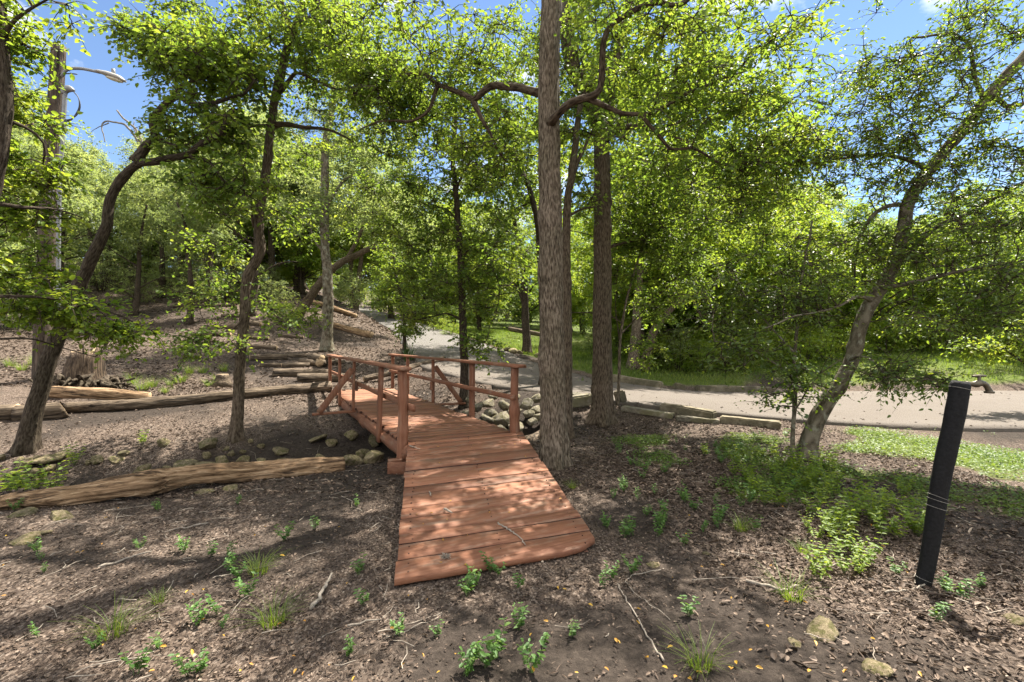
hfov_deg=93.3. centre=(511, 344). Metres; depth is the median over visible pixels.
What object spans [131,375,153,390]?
grass clump
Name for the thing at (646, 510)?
seedling
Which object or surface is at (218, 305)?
log
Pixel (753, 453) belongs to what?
seedling
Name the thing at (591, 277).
woodland tree
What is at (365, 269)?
woodland tree
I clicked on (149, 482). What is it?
log
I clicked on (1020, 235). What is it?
woodland tree
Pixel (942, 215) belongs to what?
woodland tree
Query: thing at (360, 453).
rock
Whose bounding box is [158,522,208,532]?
stick
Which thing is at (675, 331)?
shrub
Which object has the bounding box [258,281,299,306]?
shrub
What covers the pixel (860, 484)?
seedling
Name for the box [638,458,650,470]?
seedling
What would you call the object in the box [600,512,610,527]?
seedling
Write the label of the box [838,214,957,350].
woodland tree
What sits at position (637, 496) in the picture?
seedling
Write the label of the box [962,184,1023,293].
woodland tree
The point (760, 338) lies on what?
shrub
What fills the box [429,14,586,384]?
elm tree
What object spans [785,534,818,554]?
grass clump
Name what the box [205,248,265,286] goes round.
shrub
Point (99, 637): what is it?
seedling
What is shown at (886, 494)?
seedling
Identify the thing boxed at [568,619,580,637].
seedling
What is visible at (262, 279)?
shrub
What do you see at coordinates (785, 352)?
shrub
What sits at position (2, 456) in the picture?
rock
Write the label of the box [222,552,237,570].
seedling
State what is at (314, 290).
oak tree
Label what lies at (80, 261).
shrub
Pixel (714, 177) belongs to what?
thicket tree
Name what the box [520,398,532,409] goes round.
boulder
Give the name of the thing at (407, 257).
woodland tree
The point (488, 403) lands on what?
boulder
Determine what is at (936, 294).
woodland tree
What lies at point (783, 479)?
seedling
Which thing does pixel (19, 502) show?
seedling
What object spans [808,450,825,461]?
seedling
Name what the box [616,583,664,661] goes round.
stick
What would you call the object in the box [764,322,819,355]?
shrub
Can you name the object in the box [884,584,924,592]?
stick
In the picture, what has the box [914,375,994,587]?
standpipe
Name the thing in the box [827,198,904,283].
woodland tree
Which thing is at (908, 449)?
ground cover
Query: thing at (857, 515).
seedling
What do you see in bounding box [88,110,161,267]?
dead tree
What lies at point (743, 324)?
shrub
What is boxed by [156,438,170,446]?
rock
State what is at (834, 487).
seedling
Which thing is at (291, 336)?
log
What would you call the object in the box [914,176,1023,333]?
woodland tree
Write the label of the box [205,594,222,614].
seedling
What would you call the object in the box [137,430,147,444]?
seedling
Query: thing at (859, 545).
seedling
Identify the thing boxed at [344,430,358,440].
rock
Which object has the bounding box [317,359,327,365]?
log
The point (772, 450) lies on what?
seedling
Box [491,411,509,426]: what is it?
boulder
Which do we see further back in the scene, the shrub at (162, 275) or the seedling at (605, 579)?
the shrub at (162, 275)
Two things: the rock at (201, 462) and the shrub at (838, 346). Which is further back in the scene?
the shrub at (838, 346)
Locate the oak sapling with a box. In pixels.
[676,220,860,458]
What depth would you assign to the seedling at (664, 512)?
3.82 m
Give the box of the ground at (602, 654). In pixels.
[0,258,1023,681]
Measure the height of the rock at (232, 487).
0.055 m
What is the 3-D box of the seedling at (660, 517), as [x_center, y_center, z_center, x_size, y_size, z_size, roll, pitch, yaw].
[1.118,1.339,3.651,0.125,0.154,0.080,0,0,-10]
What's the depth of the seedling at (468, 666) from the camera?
2.02 m
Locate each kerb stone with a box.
[613,374,662,387]
[660,403,716,418]
[673,383,685,389]
[695,385,772,391]
[720,415,780,428]
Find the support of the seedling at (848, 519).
on the ground at (602, 654)
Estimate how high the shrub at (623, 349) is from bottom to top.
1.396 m
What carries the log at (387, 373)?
on the ground at (602, 654)
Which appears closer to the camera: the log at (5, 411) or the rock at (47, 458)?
the rock at (47, 458)
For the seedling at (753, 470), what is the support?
on the ground at (602, 654)
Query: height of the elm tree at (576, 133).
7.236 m
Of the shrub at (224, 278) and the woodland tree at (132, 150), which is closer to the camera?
the shrub at (224, 278)
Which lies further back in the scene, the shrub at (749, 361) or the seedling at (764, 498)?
the shrub at (749, 361)
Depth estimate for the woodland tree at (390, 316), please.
29.74 m
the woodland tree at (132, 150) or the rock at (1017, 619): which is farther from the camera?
the woodland tree at (132, 150)
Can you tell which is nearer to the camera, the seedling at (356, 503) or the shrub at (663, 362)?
the seedling at (356, 503)
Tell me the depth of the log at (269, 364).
13.50 m
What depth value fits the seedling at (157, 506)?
4.03 m
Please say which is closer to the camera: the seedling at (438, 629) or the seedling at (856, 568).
the seedling at (438, 629)
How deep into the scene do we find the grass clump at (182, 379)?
11.18 m
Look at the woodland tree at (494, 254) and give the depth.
40.02 m
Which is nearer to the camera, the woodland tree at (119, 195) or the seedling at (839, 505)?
the seedling at (839, 505)
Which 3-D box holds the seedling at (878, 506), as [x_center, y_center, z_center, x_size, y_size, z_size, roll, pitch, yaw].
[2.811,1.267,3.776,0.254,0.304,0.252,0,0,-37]
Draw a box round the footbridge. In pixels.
[312,354,594,585]
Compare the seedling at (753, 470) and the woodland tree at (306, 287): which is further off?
the woodland tree at (306, 287)
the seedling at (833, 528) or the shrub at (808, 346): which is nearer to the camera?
the seedling at (833, 528)
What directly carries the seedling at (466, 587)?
on the ground at (602, 654)
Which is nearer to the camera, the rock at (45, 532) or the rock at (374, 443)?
the rock at (45, 532)
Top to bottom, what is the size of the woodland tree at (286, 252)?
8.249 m
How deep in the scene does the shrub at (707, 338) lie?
15.52 m
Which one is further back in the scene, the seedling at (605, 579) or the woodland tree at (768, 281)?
the woodland tree at (768, 281)
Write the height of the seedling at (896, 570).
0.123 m
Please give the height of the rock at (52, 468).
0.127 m
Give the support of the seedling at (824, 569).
on the ground at (602, 654)
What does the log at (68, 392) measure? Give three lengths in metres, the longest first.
1.618 x 0.297 x 0.263 m
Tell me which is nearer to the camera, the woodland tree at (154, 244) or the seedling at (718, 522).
the seedling at (718, 522)
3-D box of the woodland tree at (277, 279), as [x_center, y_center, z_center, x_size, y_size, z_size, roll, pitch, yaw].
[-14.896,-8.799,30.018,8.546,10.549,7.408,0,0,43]
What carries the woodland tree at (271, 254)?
on the ground at (602, 654)
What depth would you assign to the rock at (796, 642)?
2.24 m
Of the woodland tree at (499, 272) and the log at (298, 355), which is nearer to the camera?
the log at (298, 355)
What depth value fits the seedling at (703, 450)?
6.01 m
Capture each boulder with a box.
[475,402,482,412]
[481,413,493,423]
[482,399,494,407]
[484,409,497,416]
[488,395,497,399]
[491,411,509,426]
[498,400,509,410]
[508,422,523,431]
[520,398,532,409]
[523,410,534,417]
[525,430,539,442]
[527,417,537,425]
[530,405,539,413]
[531,393,540,402]
[532,413,539,421]
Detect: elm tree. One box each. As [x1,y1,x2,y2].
[97,0,417,443]
[248,0,852,470]
[329,48,538,409]
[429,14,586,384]
[482,0,869,427]
[515,1,648,439]
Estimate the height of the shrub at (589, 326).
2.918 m
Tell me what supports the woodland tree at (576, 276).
on the ground at (602, 654)
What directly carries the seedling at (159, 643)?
on the ground at (602, 654)
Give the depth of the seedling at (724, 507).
3.91 m
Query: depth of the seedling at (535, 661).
2.05 m
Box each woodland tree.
[0,66,102,302]
[0,119,125,303]
[0,148,70,236]
[2,109,76,230]
[9,120,75,236]
[15,158,103,286]
[27,145,118,253]
[65,140,139,284]
[65,149,152,274]
[78,177,135,258]
[92,166,175,315]
[95,165,207,274]
[101,160,146,247]
[110,136,169,249]
[117,126,229,270]
[124,143,196,297]
[138,135,221,283]
[144,151,252,307]
[145,105,250,272]
[146,162,240,324]
[172,97,261,275]
[186,113,275,293]
[197,101,305,316]
[206,214,287,276]
[225,95,320,290]
[232,107,318,282]
[241,143,351,294]
[242,156,349,293]
[242,224,316,284]
[266,133,338,289]
[295,136,407,310]
[311,216,356,299]
[329,232,373,305]
[339,199,413,309]
[342,183,442,318]
[369,215,448,296]
[398,202,479,321]
[405,244,458,325]
[420,216,488,322]
[423,166,505,316]
[441,247,515,330]
[465,206,533,323]
[483,210,535,320]
[490,239,538,327]
[522,196,591,292]
[527,275,538,320]
[529,54,749,343]
[535,252,592,330]
[570,228,592,334]
[571,197,663,354]
[572,214,633,344]
[578,148,691,272]
[612,262,708,360]
[652,229,773,357]
[654,131,748,241]
[678,207,790,334]
[699,226,812,360]
[721,178,867,353]
[734,126,834,297]
[753,240,858,356]
[763,211,891,345]
[765,179,850,273]
[792,178,856,225]
[804,224,894,349]
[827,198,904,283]
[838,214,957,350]
[859,207,936,341]
[860,228,952,338]
[869,225,977,317]
[886,221,998,348]
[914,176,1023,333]
[921,207,1016,286]
[947,235,1013,331]
[956,169,1023,349]
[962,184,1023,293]
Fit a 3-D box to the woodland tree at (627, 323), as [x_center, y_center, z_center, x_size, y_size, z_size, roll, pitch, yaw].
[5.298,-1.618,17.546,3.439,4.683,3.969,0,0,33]
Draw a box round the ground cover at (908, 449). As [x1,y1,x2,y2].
[607,425,1023,519]
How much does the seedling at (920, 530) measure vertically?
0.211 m
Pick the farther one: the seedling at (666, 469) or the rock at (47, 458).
the rock at (47, 458)
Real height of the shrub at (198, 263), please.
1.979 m
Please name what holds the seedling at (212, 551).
on the ground at (602, 654)
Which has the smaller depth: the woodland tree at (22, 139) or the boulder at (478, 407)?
the boulder at (478, 407)
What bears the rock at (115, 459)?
on the ground at (602, 654)
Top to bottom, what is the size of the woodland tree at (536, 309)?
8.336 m
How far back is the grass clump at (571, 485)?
4.74 m
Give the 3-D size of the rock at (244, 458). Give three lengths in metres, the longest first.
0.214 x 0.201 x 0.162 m
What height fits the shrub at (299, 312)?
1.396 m
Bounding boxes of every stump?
[28,347,135,388]
[210,374,232,386]
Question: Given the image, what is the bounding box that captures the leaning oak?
[729,0,1023,460]
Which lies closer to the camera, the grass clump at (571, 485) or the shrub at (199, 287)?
the grass clump at (571, 485)
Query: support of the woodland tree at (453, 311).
on the ground at (602, 654)
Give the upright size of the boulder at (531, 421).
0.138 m
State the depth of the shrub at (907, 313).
22.80 m
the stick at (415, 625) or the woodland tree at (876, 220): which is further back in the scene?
the woodland tree at (876, 220)
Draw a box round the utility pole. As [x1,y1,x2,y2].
[31,42,126,379]
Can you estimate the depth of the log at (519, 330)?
27.07 m
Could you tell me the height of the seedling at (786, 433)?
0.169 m
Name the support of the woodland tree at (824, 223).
on the ground at (602, 654)
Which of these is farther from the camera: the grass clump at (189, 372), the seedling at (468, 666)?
the grass clump at (189, 372)
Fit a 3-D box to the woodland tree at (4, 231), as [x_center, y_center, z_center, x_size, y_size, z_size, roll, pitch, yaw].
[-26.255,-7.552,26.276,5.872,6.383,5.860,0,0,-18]
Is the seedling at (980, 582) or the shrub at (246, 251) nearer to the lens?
the seedling at (980, 582)
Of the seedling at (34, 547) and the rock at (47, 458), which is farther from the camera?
the rock at (47, 458)
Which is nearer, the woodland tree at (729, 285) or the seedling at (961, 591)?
the seedling at (961, 591)
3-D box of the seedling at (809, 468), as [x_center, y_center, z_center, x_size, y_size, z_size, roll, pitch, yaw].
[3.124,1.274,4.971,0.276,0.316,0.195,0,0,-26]
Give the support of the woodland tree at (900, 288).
on the ground at (602, 654)
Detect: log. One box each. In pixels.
[0,404,19,419]
[0,457,344,509]
[11,401,68,420]
[49,386,151,399]
[64,381,332,411]
[173,303,205,307]
[200,330,231,335]
[212,303,235,306]
[215,324,249,328]
[221,314,238,316]
[248,336,268,339]
[249,320,261,325]
[249,344,277,349]
[249,354,287,359]
[259,363,280,366]
[273,368,327,376]
[278,334,303,338]
[281,362,309,367]
[288,353,307,356]
[297,373,344,381]
[298,358,322,366]
[303,297,356,317]
[307,353,324,359]
[316,359,345,364]
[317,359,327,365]
[333,322,373,337]
[363,356,444,381]
[508,327,539,335]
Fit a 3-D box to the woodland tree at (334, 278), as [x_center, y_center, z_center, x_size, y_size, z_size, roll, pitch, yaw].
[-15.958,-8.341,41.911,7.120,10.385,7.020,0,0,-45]
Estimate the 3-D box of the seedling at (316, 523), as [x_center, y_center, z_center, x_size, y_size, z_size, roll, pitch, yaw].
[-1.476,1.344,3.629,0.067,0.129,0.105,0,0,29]
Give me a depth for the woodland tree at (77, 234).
20.27 m
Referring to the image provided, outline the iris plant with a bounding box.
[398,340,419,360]
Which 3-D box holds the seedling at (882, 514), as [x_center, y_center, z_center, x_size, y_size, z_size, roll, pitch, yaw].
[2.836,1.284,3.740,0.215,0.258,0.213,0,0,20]
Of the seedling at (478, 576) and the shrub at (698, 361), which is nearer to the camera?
the seedling at (478, 576)
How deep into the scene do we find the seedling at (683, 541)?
3.38 m
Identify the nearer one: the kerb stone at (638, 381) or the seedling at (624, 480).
the seedling at (624, 480)
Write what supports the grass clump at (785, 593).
on the ground at (602, 654)
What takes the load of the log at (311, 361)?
on the log at (321, 362)
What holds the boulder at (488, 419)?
on the ground at (602, 654)
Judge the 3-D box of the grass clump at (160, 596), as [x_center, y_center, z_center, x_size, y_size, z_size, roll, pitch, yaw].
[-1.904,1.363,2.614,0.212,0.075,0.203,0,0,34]
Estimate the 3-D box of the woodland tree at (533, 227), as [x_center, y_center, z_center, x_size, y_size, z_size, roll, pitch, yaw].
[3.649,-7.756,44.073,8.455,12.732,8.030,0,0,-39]
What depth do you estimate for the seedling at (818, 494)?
4.19 m
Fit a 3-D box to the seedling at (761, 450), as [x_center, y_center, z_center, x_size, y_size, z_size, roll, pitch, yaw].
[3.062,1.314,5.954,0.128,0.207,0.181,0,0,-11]
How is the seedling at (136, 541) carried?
on the ground at (602, 654)
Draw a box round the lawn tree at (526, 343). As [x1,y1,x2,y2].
[440,101,590,354]
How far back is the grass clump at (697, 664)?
2.12 m
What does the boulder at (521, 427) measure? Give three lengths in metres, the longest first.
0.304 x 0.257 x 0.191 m
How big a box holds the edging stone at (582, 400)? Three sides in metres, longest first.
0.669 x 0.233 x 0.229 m
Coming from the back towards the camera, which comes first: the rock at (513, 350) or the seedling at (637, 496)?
the rock at (513, 350)
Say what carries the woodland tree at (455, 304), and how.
on the ground at (602, 654)
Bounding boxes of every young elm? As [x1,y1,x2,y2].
[0,0,169,368]
[363,234,455,358]
[587,213,725,404]
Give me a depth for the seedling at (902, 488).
4.42 m
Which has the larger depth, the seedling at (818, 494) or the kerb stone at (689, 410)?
the kerb stone at (689, 410)
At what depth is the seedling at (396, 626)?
2.32 m
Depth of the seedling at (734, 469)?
5.11 m
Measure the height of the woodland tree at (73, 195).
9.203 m
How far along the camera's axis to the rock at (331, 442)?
7.71 m
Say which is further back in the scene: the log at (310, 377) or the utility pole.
the log at (310, 377)
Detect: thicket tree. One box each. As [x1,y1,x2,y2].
[571,107,739,369]
[628,120,777,352]
[629,181,816,371]
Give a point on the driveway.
(1001, 407)
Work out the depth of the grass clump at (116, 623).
2.37 m
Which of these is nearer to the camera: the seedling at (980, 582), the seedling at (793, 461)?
the seedling at (980, 582)
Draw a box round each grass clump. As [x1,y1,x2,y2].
[2,355,17,366]
[13,360,31,370]
[52,594,169,645]
[123,373,154,383]
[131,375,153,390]
[141,376,162,387]
[142,584,179,605]
[160,387,170,392]
[162,377,179,385]
[171,370,192,382]
[184,365,197,373]
[194,364,210,372]
[209,362,234,371]
[212,582,311,630]
[225,547,291,577]
[559,479,581,489]
[658,620,742,681]
[712,510,764,532]
[754,562,836,602]
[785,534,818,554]
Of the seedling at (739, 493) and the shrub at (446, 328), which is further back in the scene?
the shrub at (446, 328)
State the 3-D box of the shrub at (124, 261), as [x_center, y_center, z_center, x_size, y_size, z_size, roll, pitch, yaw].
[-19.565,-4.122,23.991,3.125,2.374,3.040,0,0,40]
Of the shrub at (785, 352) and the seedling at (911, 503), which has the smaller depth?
the seedling at (911, 503)
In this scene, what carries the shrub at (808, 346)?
on the ground at (602, 654)
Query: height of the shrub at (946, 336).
2.268 m
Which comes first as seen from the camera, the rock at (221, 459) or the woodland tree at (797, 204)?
the rock at (221, 459)
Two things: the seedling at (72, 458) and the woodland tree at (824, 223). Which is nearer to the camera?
the seedling at (72, 458)
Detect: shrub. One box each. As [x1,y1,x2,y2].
[0,277,83,329]
[64,249,135,291]
[64,251,104,275]
[64,258,102,290]
[82,221,147,269]
[83,237,153,280]
[103,270,159,302]
[112,241,173,279]
[131,258,198,297]
[132,255,184,280]
[146,247,218,288]
[165,269,223,303]
[183,242,240,277]
[184,251,228,282]
[184,257,245,299]
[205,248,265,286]
[226,261,280,297]
[258,261,285,292]
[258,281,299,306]
[264,294,309,323]
[306,260,341,290]
[360,284,394,311]
[426,312,450,329]
[436,320,458,334]
[572,328,612,353]
[575,302,623,342]
[612,305,648,351]
[613,333,665,361]
[640,335,695,369]
[654,326,708,372]
[656,331,722,371]
[665,300,718,359]
[670,340,721,372]
[679,323,751,367]
[695,320,760,369]
[712,301,789,343]
[715,337,773,372]
[728,324,791,368]
[756,322,820,368]
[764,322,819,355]
[779,328,814,360]
[781,329,838,364]
[798,324,869,360]
[805,313,874,351]
[815,304,859,344]
[818,316,891,355]
[851,308,934,352]
[884,313,961,351]
[885,297,954,341]
[909,308,1003,352]
[939,313,1023,366]
[940,318,1023,348]
[975,318,1018,350]
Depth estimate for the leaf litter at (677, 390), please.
12.17 m
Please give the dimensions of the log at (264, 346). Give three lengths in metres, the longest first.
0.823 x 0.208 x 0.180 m
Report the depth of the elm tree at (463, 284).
9.35 m
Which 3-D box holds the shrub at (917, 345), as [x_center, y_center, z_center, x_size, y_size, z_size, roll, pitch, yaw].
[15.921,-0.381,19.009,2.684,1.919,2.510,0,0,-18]
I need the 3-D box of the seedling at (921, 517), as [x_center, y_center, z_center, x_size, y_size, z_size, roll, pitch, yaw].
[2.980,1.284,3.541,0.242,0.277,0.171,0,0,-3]
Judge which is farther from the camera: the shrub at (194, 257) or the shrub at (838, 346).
the shrub at (194, 257)
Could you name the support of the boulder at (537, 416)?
on the ground at (602, 654)
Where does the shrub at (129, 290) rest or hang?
on the ground at (602, 654)
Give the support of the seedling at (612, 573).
on the ground at (602, 654)
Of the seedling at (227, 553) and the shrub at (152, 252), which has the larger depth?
the shrub at (152, 252)
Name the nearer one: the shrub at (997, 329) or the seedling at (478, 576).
the seedling at (478, 576)
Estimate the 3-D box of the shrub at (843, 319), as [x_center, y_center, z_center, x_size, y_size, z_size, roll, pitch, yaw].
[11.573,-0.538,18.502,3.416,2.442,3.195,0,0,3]
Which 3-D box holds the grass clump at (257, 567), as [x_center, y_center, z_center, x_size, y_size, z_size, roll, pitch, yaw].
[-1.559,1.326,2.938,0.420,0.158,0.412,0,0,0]
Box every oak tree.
[7,0,310,456]
[248,7,425,351]
[291,144,452,316]
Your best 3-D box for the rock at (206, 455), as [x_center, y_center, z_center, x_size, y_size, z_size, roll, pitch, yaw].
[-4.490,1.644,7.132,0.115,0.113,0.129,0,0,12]
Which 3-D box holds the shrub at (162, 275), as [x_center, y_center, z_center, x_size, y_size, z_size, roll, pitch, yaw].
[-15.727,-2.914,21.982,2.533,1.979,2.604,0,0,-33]
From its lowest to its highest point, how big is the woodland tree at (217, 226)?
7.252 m
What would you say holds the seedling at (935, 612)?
on the ground at (602, 654)
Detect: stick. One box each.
[97,551,151,568]
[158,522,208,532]
[309,572,332,609]
[347,619,380,626]
[385,612,442,638]
[497,522,525,544]
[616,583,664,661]
[625,568,669,619]
[746,579,798,591]
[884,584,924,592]
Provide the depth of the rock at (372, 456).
5.82 m
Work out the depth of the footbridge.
4.36 m
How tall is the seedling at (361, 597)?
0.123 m
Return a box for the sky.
[7,0,1023,288]
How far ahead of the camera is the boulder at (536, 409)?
8.71 m
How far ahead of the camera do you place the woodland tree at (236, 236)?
24.10 m
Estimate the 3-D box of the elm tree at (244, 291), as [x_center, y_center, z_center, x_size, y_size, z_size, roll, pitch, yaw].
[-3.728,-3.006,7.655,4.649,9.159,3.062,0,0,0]
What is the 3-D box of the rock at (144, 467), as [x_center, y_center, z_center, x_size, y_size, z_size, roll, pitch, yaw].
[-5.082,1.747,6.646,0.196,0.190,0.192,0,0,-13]
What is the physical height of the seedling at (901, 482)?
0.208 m
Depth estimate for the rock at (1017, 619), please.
2.41 m
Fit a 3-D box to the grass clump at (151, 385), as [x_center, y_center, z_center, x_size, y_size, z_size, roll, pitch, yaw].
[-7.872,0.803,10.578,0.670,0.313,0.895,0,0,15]
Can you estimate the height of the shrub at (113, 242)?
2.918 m
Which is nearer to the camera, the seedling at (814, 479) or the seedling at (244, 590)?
the seedling at (244, 590)
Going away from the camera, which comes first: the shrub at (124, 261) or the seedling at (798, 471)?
the seedling at (798, 471)
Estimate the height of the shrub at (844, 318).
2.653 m
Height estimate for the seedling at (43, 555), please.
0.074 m
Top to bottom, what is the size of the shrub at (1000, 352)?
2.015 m
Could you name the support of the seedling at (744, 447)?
on the ground at (602, 654)
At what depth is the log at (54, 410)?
8.06 m
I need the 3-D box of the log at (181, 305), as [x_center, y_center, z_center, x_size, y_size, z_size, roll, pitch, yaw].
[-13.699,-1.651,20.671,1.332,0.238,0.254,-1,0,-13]
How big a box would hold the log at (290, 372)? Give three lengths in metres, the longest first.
1.404 x 0.275 x 0.259 m
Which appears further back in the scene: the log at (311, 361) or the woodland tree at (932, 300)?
the woodland tree at (932, 300)
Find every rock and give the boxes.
[0,454,5,460]
[6,507,38,517]
[8,531,40,545]
[15,457,32,469]
[28,468,41,477]
[29,454,63,463]
[40,530,52,534]
[41,464,55,472]
[50,510,73,520]
[54,450,71,454]
[91,455,103,464]
[107,455,124,463]
[117,450,129,455]
[133,464,151,472]
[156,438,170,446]
[173,459,198,466]
[194,488,214,494]
[195,461,215,464]
[198,437,217,449]
[202,452,211,458]
[215,456,228,462]
[223,484,237,491]
[227,450,234,455]
[236,455,249,461]
[257,444,264,448]
[272,447,288,454]
[309,434,326,442]
[325,439,337,446]
[343,454,363,465]
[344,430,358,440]
[355,449,369,459]
[363,450,383,463]
[368,434,375,443]
[370,438,379,447]
[508,348,517,353]
[646,561,659,567]
[787,637,800,647]
[806,615,838,643]
[861,658,893,676]
[1001,613,1023,624]
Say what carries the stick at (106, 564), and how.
on the ground at (602, 654)
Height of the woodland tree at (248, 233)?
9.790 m
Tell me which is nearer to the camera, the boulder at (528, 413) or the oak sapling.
the oak sapling
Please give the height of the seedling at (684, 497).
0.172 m
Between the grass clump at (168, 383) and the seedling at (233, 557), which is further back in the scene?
the grass clump at (168, 383)
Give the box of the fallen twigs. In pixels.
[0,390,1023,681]
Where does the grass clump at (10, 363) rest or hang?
on the ground at (602, 654)
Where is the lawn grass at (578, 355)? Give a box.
[442,325,1023,385]
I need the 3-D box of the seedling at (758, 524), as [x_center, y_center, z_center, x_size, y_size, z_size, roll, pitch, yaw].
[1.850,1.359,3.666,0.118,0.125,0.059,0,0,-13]
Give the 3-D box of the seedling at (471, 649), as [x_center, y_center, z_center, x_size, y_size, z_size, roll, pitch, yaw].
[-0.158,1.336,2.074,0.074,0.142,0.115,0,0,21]
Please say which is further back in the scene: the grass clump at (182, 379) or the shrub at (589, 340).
the shrub at (589, 340)
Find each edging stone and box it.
[573,393,591,407]
[613,390,626,401]
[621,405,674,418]
[676,415,719,423]
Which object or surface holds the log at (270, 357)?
on the ground at (602, 654)
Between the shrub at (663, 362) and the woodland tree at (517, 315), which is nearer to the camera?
the shrub at (663, 362)
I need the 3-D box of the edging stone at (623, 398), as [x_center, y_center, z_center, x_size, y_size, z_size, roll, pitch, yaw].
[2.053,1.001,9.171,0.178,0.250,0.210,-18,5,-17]
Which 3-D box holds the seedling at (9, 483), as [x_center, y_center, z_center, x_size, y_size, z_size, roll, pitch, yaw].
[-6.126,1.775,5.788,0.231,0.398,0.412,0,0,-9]
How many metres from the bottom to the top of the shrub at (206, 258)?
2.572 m
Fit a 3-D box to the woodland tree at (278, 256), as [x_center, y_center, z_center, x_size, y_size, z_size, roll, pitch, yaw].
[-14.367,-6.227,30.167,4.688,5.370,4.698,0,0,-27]
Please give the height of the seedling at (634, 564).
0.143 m
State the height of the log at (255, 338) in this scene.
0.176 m
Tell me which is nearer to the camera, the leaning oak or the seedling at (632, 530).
the seedling at (632, 530)
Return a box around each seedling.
[0,461,34,488]
[0,472,19,491]
[1,473,41,489]
[6,498,23,509]
[10,459,53,489]
[27,537,42,551]
[28,621,39,636]
[35,551,44,559]
[38,460,72,487]
[40,562,47,572]
[65,441,85,465]
[83,631,105,648]
[117,636,157,675]
[133,536,146,548]
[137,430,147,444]
[151,498,161,510]
[153,631,162,648]
[168,653,195,676]
[174,534,189,552]
[186,598,210,625]
[194,647,209,672]
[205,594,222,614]
[206,540,218,555]
[219,614,229,627]
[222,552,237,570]
[226,540,237,556]
[226,559,247,577]
[233,571,258,598]
[274,521,295,539]
[309,516,319,529]
[343,634,355,655]
[349,552,366,574]
[353,493,358,506]
[353,588,368,605]
[389,612,404,636]
[429,619,443,637]
[457,566,477,596]
[458,646,476,676]
[464,641,483,665]
[466,564,481,586]
[472,633,504,668]
[478,551,493,572]
[481,617,510,657]
[490,557,506,575]
[511,602,528,630]
[512,573,524,587]
[517,638,546,672]
[539,632,549,646]
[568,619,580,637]
[599,569,609,586]
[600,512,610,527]
[604,560,619,579]
[618,478,628,490]
[618,515,635,537]
[619,473,627,485]
[621,554,642,573]
[626,451,635,465]
[627,516,633,535]
[635,486,640,498]
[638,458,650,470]
[642,504,651,514]
[652,512,665,527]
[653,520,664,535]
[654,513,667,526]
[657,498,668,510]
[659,503,667,519]
[660,460,671,472]
[675,529,691,545]
[677,484,689,502]
[677,595,699,615]
[687,494,702,510]
[700,443,707,453]
[701,520,708,531]
[711,509,721,528]
[713,492,720,503]
[713,504,723,521]
[715,448,728,461]
[718,437,734,450]
[719,504,729,517]
[727,458,739,475]
[734,442,752,457]
[735,496,744,506]
[736,486,746,497]
[740,462,753,479]
[743,483,756,495]
[745,463,756,478]
[746,469,762,491]
[747,492,755,502]
[748,514,763,530]
[750,442,763,457]
[755,444,766,457]
[755,479,775,504]
[766,481,793,504]
[767,437,780,456]
[768,457,791,483]
[769,443,794,468]
[782,428,790,437]
[784,443,806,467]
[785,456,800,469]
[786,479,798,492]
[788,465,804,476]
[792,466,817,489]
[795,468,815,488]
[797,510,814,528]
[799,455,816,474]
[800,491,829,515]
[800,546,832,580]
[801,450,822,476]
[804,516,827,538]
[805,466,820,482]
[805,472,834,504]
[806,540,836,567]
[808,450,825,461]
[814,443,843,471]
[814,455,849,483]
[816,506,839,529]
[817,458,838,480]
[817,509,837,532]
[820,511,859,553]
[821,447,836,462]
[822,495,854,522]
[822,509,846,536]
[823,478,841,495]
[829,536,859,572]
[834,499,864,521]
[835,503,860,532]
[840,474,870,511]
[845,529,869,555]
[849,503,861,518]
[849,532,887,567]
[850,475,877,496]
[850,484,891,524]
[851,548,868,574]
[854,481,889,510]
[862,493,896,523]
[868,506,906,537]
[871,484,891,509]
[878,486,896,500]
[886,556,907,574]
[889,517,910,537]
[890,490,924,515]
[895,474,918,492]
[897,477,910,495]
[897,498,926,534]
[901,505,924,536]
[928,601,951,621]
[935,570,955,593]
[955,578,978,599]
[975,572,985,585]
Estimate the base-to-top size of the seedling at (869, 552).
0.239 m
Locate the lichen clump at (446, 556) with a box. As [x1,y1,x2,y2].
[439,552,450,558]
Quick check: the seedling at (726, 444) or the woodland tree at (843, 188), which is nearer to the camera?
the seedling at (726, 444)
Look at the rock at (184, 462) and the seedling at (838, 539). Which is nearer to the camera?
the seedling at (838, 539)
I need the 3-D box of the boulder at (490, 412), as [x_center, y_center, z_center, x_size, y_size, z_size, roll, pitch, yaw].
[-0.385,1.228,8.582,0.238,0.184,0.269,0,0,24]
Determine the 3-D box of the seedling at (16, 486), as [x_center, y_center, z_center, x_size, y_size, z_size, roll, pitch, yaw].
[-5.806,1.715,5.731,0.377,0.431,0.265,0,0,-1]
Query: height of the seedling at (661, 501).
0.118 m
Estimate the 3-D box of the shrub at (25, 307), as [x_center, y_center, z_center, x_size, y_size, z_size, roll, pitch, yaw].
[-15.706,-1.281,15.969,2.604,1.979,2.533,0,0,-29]
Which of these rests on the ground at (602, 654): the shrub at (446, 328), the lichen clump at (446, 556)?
the shrub at (446, 328)
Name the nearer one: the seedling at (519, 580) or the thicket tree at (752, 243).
the seedling at (519, 580)
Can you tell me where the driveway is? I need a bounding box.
[359,308,1023,431]
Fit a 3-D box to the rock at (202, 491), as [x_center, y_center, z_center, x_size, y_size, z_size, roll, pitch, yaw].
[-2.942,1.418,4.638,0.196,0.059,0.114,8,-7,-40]
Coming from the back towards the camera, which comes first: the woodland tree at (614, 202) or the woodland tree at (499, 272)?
the woodland tree at (499, 272)

